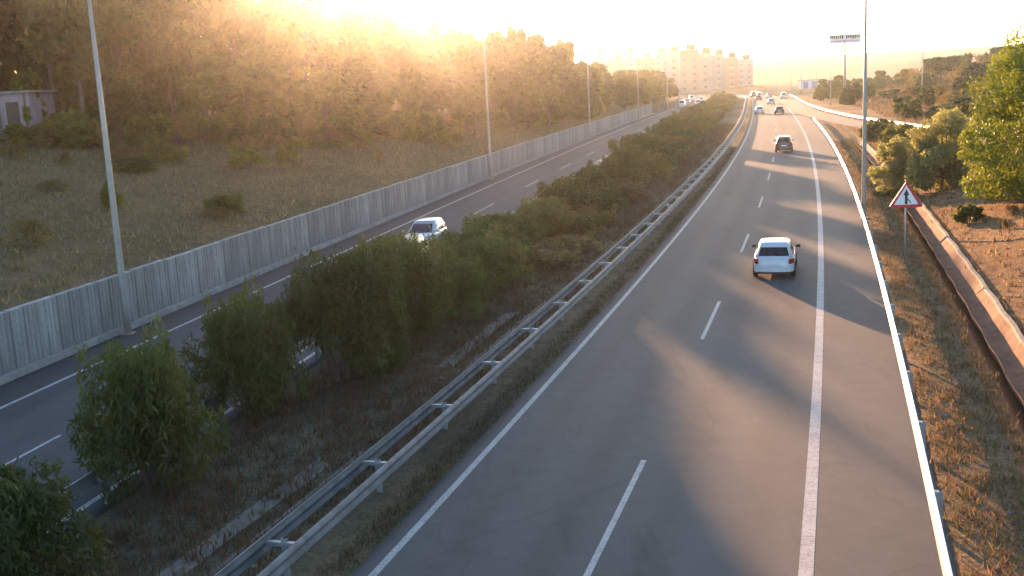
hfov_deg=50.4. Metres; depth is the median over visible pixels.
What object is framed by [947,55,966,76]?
pine tree
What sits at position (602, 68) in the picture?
broadleaf tree
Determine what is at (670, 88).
olive green tree
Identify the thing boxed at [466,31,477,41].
olive green tree
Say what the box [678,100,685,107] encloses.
car
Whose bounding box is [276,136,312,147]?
bank bush
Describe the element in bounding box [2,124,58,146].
undergrowth bush
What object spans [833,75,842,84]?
broadleaf tree
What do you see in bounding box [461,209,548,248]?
shrub
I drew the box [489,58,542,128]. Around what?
broadleaf tree
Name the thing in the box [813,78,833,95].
broadleaf tree
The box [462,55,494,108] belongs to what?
broadleaf tree
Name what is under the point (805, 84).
blue door
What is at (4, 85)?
broadleaf tree
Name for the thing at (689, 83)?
apartment block
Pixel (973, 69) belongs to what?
olive green tree
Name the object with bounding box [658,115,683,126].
shrub
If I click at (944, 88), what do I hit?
scrub bush
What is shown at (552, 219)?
shrub
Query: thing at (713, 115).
shrub
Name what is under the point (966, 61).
broadleaf tree
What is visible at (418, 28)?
olive green tree
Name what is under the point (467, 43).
olive green tree
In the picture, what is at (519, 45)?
broadleaf tree
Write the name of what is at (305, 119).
undergrowth bush
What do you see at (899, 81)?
scrub bush
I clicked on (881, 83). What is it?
scrub bush
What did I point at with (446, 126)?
undergrowth bush
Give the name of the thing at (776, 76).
ground
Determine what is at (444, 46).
olive green tree
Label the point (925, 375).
loose stones
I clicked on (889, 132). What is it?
rounded bush
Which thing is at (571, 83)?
pine tree
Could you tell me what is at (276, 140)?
undergrowth bush
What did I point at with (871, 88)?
scrub bush
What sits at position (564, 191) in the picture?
shrub
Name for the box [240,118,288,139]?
undergrowth bush
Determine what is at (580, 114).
undergrowth bush
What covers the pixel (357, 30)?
olive green tree
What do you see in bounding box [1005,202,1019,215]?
bank bush
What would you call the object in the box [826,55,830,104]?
street lamp
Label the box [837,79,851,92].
scrub bush
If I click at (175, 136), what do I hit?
undergrowth bush
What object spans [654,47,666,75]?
apartment block
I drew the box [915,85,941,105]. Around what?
scrub bush
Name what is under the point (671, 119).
shrub
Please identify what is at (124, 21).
broadleaf tree
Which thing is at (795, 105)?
slip road
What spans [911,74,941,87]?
scrub bush
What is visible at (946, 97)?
scrub bush
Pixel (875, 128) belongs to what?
rounded bush
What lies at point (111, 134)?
bank bush
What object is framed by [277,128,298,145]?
undergrowth bush
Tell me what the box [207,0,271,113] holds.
broadleaf tree
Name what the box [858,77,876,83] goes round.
scrub bush
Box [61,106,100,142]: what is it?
undergrowth bush
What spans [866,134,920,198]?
willow tree
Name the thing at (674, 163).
shrub
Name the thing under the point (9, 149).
bank bush
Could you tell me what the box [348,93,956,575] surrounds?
road
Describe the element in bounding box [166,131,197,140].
undergrowth bush
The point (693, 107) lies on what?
shrub
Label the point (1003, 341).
drainage channel
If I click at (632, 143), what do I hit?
shrub
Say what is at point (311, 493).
median kerb
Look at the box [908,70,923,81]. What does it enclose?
scrub bush
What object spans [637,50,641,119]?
street lamp
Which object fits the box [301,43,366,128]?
broadleaf tree
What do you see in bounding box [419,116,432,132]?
undergrowth bush
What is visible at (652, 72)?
olive green tree
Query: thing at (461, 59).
broadleaf tree
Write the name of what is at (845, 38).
billboard
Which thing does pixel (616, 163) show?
shrub
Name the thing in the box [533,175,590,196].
shrub
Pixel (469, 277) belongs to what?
shrub
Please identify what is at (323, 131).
undergrowth bush
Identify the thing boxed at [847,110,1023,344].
bank grass
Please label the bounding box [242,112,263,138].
undergrowth bush
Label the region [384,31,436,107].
olive green tree
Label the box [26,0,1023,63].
sky
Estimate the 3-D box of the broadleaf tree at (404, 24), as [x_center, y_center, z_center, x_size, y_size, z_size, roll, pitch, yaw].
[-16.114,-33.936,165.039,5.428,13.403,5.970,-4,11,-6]
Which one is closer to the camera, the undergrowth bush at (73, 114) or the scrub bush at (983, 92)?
the undergrowth bush at (73, 114)
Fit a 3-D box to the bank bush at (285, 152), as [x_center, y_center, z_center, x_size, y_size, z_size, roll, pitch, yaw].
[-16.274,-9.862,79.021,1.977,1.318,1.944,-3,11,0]
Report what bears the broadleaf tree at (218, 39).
on the ground at (776, 76)
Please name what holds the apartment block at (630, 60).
on the ground at (776, 76)
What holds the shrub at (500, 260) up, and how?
on the ground at (776, 76)
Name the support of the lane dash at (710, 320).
on the road at (712, 429)
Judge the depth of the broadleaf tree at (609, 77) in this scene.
251.75 m
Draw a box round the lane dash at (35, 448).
[5,435,61,464]
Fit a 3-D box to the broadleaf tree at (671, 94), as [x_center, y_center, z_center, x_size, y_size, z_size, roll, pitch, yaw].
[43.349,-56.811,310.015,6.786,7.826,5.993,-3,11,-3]
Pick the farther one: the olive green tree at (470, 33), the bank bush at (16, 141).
the olive green tree at (470, 33)
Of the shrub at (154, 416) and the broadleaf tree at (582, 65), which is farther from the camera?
the broadleaf tree at (582, 65)
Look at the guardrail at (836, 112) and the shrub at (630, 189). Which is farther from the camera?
the guardrail at (836, 112)
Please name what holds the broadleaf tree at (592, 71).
on the ground at (776, 76)
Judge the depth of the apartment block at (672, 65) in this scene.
473.03 m
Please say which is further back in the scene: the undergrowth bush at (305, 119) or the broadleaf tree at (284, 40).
the broadleaf tree at (284, 40)
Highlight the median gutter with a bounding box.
[156,242,602,575]
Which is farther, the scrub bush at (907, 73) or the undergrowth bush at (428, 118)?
the scrub bush at (907, 73)
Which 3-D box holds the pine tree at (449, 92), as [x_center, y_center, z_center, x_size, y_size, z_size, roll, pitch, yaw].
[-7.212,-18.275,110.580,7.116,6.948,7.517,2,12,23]
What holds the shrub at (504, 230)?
on the ground at (776, 76)
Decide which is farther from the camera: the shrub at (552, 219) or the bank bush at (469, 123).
the bank bush at (469, 123)
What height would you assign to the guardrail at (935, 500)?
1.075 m
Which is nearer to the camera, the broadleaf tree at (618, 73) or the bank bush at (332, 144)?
the bank bush at (332, 144)
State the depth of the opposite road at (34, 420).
37.94 m
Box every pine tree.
[0,0,27,52]
[21,0,114,114]
[128,0,198,61]
[215,64,284,121]
[252,0,337,79]
[365,0,419,70]
[408,74,479,130]
[445,72,499,134]
[525,43,568,73]
[532,67,585,122]
[921,57,952,78]
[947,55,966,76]
[989,46,1013,58]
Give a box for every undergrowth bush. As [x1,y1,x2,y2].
[0,122,36,143]
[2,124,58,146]
[42,119,97,148]
[59,127,115,148]
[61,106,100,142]
[68,76,145,134]
[120,113,175,148]
[158,110,197,144]
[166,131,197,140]
[167,112,188,143]
[221,135,266,149]
[223,122,252,141]
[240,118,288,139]
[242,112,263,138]
[247,110,282,148]
[273,131,280,142]
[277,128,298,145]
[282,116,294,127]
[293,111,323,141]
[319,110,329,137]
[369,122,404,138]
[375,107,408,124]
[397,109,425,133]
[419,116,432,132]
[420,109,438,136]
[433,121,461,135]
[434,108,440,119]
[435,119,460,129]
[437,113,452,121]
[449,120,464,132]
[542,113,560,123]
[570,110,594,119]
[590,98,602,115]
[597,99,605,112]
[601,97,610,110]
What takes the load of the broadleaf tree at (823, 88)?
on the ground at (776, 76)
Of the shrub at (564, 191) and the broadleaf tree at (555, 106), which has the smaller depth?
the shrub at (564, 191)
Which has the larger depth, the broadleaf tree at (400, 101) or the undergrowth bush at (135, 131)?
the broadleaf tree at (400, 101)
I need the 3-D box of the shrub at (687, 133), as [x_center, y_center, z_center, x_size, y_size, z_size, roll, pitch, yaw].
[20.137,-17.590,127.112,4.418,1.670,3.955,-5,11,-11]
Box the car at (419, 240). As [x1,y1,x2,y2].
[403,235,429,255]
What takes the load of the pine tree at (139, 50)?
on the ground at (776, 76)
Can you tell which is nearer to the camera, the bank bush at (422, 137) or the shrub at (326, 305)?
the shrub at (326, 305)
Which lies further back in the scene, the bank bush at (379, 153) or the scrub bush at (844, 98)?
the scrub bush at (844, 98)
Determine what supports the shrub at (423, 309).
on the ground at (776, 76)
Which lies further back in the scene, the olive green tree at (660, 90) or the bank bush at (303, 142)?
the olive green tree at (660, 90)
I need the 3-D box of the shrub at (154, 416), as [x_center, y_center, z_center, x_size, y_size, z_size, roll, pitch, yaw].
[-7.862,2.449,23.475,3.404,4.047,3.971,-7,12,-21]
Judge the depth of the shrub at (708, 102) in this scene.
223.44 m
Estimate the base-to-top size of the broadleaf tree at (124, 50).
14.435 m
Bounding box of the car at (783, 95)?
[780,92,786,98]
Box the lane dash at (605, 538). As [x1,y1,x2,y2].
[583,460,646,575]
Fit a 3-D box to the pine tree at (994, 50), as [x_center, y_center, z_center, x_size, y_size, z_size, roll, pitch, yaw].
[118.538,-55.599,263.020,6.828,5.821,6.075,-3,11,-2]
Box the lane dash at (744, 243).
[740,234,749,251]
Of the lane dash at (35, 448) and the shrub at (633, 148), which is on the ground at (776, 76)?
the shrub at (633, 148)
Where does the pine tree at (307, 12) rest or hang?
on the ground at (776, 76)
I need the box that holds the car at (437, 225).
[402,217,447,250]
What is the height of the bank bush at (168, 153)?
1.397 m
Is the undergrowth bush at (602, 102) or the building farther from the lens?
the undergrowth bush at (602, 102)
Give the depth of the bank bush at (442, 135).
104.71 m
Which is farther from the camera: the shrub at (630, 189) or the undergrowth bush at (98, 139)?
the undergrowth bush at (98, 139)
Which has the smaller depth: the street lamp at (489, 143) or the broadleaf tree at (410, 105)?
the street lamp at (489, 143)
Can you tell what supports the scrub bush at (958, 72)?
on the ground at (776, 76)
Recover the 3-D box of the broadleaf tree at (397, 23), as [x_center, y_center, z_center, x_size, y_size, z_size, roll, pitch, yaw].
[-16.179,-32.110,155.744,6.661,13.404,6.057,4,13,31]
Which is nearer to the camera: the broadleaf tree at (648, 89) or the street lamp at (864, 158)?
the street lamp at (864, 158)
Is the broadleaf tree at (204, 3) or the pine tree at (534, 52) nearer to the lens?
the broadleaf tree at (204, 3)
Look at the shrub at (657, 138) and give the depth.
114.43 m
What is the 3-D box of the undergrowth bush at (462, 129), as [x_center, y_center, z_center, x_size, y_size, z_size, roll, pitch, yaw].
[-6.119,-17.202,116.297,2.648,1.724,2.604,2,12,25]
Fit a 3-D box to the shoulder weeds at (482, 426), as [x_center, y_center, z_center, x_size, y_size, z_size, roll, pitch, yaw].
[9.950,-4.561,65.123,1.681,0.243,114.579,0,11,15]
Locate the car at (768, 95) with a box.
[766,93,772,97]
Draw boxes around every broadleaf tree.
[0,0,68,113]
[0,47,12,91]
[13,12,87,112]
[58,41,132,109]
[89,0,150,87]
[98,0,143,69]
[139,0,194,115]
[155,20,222,117]
[177,70,234,138]
[185,0,224,111]
[190,3,233,117]
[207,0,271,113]
[222,41,298,122]
[231,0,257,59]
[264,10,308,118]
[288,67,360,139]
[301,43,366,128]
[306,66,314,79]
[342,56,401,122]
[391,17,403,29]
[395,27,418,110]
[400,20,409,28]
[402,64,438,111]
[437,49,500,128]
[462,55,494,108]
[482,43,512,107]
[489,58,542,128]
[508,37,528,61]
[510,73,547,126]
[526,32,544,46]
[535,64,570,124]
[536,54,574,109]
[560,46,578,71]
[576,60,598,97]
[580,64,600,92]
[590,61,605,98]
[591,64,605,99]
[594,63,614,99]
[608,75,615,99]
[610,70,625,100]
[613,76,636,108]
[637,76,655,104]
[639,69,658,99]
[646,73,660,103]
[647,75,662,103]
[654,72,669,102]
[669,77,679,98]
[669,79,674,97]
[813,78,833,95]
[813,83,833,100]
[827,80,838,94]
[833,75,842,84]
[950,58,970,79]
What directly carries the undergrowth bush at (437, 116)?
on the ground at (776, 76)
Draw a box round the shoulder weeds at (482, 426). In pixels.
[309,146,737,575]
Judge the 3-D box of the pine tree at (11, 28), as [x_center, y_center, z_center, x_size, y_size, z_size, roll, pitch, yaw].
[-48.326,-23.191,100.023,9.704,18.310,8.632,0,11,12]
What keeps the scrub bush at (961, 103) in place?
on the ground at (776, 76)
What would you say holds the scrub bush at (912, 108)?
on the ground at (776, 76)
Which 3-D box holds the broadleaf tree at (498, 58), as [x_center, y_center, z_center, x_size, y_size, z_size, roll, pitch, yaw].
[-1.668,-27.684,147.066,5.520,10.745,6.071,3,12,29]
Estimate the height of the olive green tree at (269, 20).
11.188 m
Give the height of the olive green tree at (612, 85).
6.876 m
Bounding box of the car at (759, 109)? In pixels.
[754,106,763,113]
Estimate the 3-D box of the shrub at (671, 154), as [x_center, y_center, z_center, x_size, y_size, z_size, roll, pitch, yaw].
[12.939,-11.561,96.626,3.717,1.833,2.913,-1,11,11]
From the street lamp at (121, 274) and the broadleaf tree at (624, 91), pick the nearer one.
the street lamp at (121, 274)
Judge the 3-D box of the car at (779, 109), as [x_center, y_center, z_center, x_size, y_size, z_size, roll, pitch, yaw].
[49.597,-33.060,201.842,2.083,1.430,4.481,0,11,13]
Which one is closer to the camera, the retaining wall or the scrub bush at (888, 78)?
the retaining wall
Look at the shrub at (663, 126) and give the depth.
127.54 m
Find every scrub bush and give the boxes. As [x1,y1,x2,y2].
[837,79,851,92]
[838,92,853,104]
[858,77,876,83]
[867,81,876,98]
[874,70,886,79]
[874,78,887,89]
[878,75,893,82]
[878,88,900,95]
[890,79,906,85]
[891,95,914,113]
[896,68,913,78]
[898,89,914,97]
[899,99,923,118]
[904,80,916,97]
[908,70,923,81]
[909,73,938,83]
[910,84,940,91]
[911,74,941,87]
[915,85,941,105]
[921,64,932,72]
[923,103,954,117]
[933,77,950,82]
[934,88,962,104]
[936,84,955,95]
[946,95,993,120]
[948,88,973,97]
[949,63,963,75]
[952,66,963,81]
[952,76,974,90]
[961,52,972,63]
[972,87,1004,96]
[975,53,986,62]
[982,51,991,60]
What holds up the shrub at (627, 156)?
on the ground at (776, 76)
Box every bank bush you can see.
[0,144,28,158]
[2,215,53,246]
[7,138,24,153]
[28,179,69,191]
[53,152,74,164]
[96,144,142,160]
[99,179,124,206]
[101,131,115,147]
[112,155,157,172]
[143,140,158,161]
[154,144,187,162]
[196,205,233,219]
[202,191,246,213]
[225,144,267,168]
[275,143,300,160]
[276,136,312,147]
[315,139,343,148]
[358,129,378,138]
[373,146,384,163]
[388,126,401,139]
[396,126,417,139]
[417,130,427,144]
[433,130,454,141]
[447,131,463,145]
[459,120,472,126]
[998,217,1009,229]
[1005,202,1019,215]
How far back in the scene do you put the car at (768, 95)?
312.53 m
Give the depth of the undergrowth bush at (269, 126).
84.92 m
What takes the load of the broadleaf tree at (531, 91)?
on the ground at (776, 76)
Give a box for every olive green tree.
[261,15,307,65]
[305,12,335,69]
[314,0,385,82]
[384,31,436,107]
[408,23,422,32]
[420,20,460,74]
[455,29,482,55]
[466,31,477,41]
[476,30,510,68]
[502,26,529,73]
[550,39,575,59]
[570,75,592,106]
[609,73,636,106]
[629,69,636,74]
[631,74,646,105]
[650,70,662,101]
[653,79,662,103]
[662,72,673,100]
[842,82,862,104]
[960,62,989,87]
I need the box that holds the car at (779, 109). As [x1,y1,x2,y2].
[774,106,783,113]
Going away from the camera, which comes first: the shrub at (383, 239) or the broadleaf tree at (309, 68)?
the shrub at (383, 239)
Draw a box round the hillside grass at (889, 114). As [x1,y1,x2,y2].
[832,74,1016,134]
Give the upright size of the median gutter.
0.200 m
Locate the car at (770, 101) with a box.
[767,98,774,103]
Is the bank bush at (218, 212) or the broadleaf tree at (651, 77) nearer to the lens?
the bank bush at (218, 212)
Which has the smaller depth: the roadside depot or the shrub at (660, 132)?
the shrub at (660, 132)
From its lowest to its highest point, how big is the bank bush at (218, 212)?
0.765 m
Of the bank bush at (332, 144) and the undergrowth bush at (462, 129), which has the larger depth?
the undergrowth bush at (462, 129)
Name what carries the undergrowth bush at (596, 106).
on the ground at (776, 76)
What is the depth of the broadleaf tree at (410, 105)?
131.05 m
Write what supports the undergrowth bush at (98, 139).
on the ground at (776, 76)
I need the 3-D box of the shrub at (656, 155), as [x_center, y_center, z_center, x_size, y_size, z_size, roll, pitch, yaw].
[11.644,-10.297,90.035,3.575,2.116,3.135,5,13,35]
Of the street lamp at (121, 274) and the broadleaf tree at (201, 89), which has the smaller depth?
the street lamp at (121, 274)
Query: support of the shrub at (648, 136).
on the ground at (776, 76)
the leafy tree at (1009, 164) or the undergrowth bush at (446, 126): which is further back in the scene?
the undergrowth bush at (446, 126)
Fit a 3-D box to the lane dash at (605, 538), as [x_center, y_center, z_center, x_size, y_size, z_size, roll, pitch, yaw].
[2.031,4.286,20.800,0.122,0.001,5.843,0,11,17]
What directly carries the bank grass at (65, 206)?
on the ground at (776, 76)
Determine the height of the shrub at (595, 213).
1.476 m
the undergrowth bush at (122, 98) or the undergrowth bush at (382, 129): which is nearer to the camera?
the undergrowth bush at (122, 98)
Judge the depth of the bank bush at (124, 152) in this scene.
70.66 m
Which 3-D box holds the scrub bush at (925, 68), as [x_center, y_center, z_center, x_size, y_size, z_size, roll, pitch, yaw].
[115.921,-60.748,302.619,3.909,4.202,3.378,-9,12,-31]
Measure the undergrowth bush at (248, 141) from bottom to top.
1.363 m
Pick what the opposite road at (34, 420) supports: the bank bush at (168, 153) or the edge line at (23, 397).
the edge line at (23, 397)
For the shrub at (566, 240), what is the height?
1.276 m
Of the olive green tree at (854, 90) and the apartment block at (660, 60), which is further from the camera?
the apartment block at (660, 60)
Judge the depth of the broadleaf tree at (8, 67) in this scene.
100.21 m
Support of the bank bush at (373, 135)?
on the ground at (776, 76)
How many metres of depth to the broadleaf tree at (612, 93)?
257.43 m
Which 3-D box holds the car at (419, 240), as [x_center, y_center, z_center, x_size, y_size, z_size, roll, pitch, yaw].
[-4.945,-1.546,49.657,1.993,1.420,4.181,-1,11,12]
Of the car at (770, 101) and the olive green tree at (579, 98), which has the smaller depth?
the olive green tree at (579, 98)
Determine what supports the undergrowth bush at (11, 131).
on the ground at (776, 76)
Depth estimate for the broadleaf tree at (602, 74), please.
236.17 m
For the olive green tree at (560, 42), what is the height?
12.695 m
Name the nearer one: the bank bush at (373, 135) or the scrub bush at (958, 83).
the bank bush at (373, 135)
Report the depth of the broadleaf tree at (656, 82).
271.96 m
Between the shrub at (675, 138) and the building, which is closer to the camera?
the building
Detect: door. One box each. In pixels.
[5,102,20,124]
[803,82,807,88]
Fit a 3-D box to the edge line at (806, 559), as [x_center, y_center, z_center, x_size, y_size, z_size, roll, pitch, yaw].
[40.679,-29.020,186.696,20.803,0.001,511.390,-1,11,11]
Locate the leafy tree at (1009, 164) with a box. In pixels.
[956,24,1023,200]
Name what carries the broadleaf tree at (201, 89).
on the ground at (776, 76)
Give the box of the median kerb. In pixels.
[206,147,715,575]
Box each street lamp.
[87,0,135,334]
[483,27,493,178]
[586,43,593,138]
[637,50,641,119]
[666,54,669,108]
[801,61,801,92]
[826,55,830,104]
[859,0,867,217]
[918,41,922,84]
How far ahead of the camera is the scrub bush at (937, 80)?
247.37 m
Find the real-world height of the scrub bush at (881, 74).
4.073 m
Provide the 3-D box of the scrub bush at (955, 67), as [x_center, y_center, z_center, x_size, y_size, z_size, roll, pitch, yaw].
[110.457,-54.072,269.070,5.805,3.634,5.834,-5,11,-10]
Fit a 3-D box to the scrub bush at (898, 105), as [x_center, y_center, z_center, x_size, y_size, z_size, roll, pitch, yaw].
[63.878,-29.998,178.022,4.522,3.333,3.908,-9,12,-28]
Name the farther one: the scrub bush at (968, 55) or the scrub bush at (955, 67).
the scrub bush at (968, 55)
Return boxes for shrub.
[0,454,120,575]
[66,313,231,510]
[178,274,310,428]
[272,245,418,383]
[351,232,460,347]
[356,225,443,293]
[427,241,497,322]
[431,209,536,266]
[434,229,536,289]
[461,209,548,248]
[503,202,578,243]
[519,192,566,214]
[523,242,585,271]
[527,231,609,254]
[530,180,592,213]
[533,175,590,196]
[550,211,608,239]
[563,203,620,224]
[567,189,627,220]
[568,164,615,183]
[580,167,616,190]
[586,187,630,202]
[587,153,633,187]
[600,182,653,198]
[607,132,651,155]
[611,141,650,150]
[611,147,643,163]
[612,147,643,175]
[614,143,650,158]
[630,132,656,148]
[637,132,665,138]
[637,156,675,179]
[639,152,676,175]
[643,157,677,169]
[644,121,672,136]
[648,147,677,163]
[650,128,674,136]
[651,134,673,145]
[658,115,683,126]
[659,115,678,125]
[659,134,694,149]
[671,108,691,116]
[675,131,700,136]
[687,104,702,112]
[699,99,716,106]
[699,103,712,109]
[699,111,720,123]
[713,108,729,113]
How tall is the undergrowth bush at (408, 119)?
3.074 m
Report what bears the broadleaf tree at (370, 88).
on the ground at (776, 76)
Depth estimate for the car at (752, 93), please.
332.03 m
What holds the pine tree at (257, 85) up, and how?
on the ground at (776, 76)
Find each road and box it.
[0,94,707,554]
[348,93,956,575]
[778,99,1008,144]
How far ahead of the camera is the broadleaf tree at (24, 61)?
87.85 m
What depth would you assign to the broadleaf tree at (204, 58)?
93.52 m
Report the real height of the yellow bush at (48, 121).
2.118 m
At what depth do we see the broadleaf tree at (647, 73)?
260.77 m
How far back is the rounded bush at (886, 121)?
125.74 m
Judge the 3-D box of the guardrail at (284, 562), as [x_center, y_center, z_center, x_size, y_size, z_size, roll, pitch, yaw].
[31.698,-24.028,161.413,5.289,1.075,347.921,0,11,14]
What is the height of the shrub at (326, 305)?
4.109 m
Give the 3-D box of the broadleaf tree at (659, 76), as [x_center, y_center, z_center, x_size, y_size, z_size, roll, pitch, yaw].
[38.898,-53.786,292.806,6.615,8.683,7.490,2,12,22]
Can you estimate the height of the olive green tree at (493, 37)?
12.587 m
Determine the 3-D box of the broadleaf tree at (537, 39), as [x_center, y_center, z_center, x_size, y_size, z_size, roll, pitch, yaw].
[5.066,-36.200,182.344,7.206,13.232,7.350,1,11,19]
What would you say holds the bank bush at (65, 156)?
on the ground at (776, 76)
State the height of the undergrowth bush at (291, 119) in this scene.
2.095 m
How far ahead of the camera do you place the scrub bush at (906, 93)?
194.80 m
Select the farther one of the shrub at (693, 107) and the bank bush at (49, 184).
the shrub at (693, 107)
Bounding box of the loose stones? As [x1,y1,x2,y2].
[229,171,1023,567]
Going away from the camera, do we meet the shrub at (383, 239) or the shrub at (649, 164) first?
the shrub at (383, 239)
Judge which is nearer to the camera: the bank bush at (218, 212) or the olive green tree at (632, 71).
the bank bush at (218, 212)
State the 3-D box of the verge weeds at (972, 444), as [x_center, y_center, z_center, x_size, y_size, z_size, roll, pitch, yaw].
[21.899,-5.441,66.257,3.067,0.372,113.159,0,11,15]
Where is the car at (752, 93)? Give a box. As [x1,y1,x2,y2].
[749,91,755,96]
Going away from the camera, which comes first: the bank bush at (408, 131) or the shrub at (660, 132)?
the bank bush at (408, 131)
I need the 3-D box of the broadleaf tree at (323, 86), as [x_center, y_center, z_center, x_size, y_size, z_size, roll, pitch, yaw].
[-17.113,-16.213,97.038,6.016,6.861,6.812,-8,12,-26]
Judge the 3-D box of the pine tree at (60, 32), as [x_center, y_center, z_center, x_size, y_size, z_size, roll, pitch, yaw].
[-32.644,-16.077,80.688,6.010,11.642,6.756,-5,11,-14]
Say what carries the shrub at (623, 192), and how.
on the ground at (776, 76)
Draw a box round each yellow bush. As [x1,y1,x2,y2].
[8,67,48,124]
[34,110,67,132]
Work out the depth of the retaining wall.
46.76 m
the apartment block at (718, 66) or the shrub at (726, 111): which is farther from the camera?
the apartment block at (718, 66)
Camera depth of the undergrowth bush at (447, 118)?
120.09 m
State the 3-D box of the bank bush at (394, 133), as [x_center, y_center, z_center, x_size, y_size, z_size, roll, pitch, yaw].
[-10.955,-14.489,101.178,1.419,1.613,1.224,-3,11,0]
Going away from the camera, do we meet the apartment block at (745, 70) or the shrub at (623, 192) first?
the shrub at (623, 192)
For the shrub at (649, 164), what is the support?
on the ground at (776, 76)
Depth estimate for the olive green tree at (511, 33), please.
165.31 m
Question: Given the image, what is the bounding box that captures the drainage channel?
[854,142,1023,407]
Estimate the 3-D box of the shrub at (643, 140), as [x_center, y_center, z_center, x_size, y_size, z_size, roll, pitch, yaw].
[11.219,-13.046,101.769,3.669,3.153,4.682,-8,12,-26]
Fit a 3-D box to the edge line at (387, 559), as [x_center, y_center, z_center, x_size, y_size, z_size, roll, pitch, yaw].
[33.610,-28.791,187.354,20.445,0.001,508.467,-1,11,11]
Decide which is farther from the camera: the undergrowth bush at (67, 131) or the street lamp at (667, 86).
the street lamp at (667, 86)
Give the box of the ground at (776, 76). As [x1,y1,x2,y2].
[0,46,1023,575]
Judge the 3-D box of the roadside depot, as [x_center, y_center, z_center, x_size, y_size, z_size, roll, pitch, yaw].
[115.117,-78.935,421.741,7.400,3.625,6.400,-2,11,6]
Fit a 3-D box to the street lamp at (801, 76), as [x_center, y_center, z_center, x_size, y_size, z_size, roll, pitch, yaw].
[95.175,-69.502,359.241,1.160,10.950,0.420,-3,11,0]
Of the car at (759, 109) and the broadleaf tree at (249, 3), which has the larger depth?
the car at (759, 109)
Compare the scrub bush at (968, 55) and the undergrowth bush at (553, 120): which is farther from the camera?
the scrub bush at (968, 55)
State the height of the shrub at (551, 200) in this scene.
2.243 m
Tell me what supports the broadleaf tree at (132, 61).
on the ground at (776, 76)
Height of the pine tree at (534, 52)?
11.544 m
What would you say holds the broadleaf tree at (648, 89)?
on the ground at (776, 76)
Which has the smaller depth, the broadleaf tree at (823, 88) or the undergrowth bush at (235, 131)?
the undergrowth bush at (235, 131)
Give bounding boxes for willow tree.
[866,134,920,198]
[903,106,981,191]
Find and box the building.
[0,90,57,129]
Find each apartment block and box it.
[590,48,605,64]
[606,54,624,75]
[624,47,635,69]
[636,53,654,72]
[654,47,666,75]
[666,45,678,89]
[678,44,699,93]
[699,47,712,91]
[712,49,725,90]
[725,52,737,88]
[738,54,752,86]
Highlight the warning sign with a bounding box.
[890,180,922,263]
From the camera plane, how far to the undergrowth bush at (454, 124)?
114.00 m
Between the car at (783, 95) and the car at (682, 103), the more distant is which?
the car at (783, 95)
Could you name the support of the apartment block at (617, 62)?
on the ground at (776, 76)
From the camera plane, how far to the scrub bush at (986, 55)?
309.42 m
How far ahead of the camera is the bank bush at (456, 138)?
102.27 m
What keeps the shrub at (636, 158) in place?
on the ground at (776, 76)
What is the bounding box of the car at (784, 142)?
[774,135,793,151]
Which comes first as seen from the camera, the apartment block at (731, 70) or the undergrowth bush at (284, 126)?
the undergrowth bush at (284, 126)
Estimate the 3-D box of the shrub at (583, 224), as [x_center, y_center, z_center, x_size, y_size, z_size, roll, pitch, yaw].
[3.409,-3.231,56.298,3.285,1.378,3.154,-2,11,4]
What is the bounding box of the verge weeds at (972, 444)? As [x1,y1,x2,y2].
[834,140,1023,575]
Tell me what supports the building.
on the ground at (776, 76)
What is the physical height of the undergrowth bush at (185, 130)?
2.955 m
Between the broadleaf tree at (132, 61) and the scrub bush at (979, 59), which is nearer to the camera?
the broadleaf tree at (132, 61)
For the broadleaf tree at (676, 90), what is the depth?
332.73 m
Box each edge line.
[0,97,684,408]
[47,96,706,532]
[368,94,752,575]
[763,95,823,575]
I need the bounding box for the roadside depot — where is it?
[798,79,819,88]
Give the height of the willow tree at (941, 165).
5.481 m
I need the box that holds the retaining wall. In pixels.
[0,105,654,385]
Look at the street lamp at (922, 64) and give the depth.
208.39 m
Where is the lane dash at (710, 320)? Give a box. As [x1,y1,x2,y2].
[700,301,720,338]
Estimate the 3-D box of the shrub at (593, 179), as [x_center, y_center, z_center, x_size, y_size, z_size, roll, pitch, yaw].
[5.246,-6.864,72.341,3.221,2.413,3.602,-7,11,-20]
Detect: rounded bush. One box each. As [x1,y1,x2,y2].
[859,120,893,140]
[868,118,895,135]
[873,122,920,150]
[950,203,986,223]
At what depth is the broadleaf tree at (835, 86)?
294.47 m
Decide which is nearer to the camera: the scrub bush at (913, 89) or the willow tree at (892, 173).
the willow tree at (892, 173)
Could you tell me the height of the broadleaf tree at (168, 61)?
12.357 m
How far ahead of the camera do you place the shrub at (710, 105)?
210.28 m
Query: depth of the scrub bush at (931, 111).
153.07 m
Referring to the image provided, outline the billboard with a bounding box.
[829,33,860,87]
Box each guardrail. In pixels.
[42,130,651,508]
[214,96,748,575]
[789,94,1017,136]
[813,117,952,575]
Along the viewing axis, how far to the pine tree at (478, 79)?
115.72 m
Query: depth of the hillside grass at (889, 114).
205.65 m
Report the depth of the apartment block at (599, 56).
509.35 m
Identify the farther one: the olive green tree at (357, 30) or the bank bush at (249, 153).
the olive green tree at (357, 30)
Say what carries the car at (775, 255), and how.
on the road at (712, 429)
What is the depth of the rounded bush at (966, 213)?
52.94 m
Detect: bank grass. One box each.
[0,101,617,303]
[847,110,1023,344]
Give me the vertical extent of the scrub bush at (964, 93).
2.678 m
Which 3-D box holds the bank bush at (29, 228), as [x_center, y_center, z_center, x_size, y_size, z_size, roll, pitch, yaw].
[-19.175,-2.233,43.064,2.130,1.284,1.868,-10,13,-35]
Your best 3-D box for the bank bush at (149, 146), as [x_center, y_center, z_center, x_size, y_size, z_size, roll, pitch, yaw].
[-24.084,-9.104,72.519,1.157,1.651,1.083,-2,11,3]
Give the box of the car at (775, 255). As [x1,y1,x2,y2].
[752,238,799,275]
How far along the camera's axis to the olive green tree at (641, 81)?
220.47 m

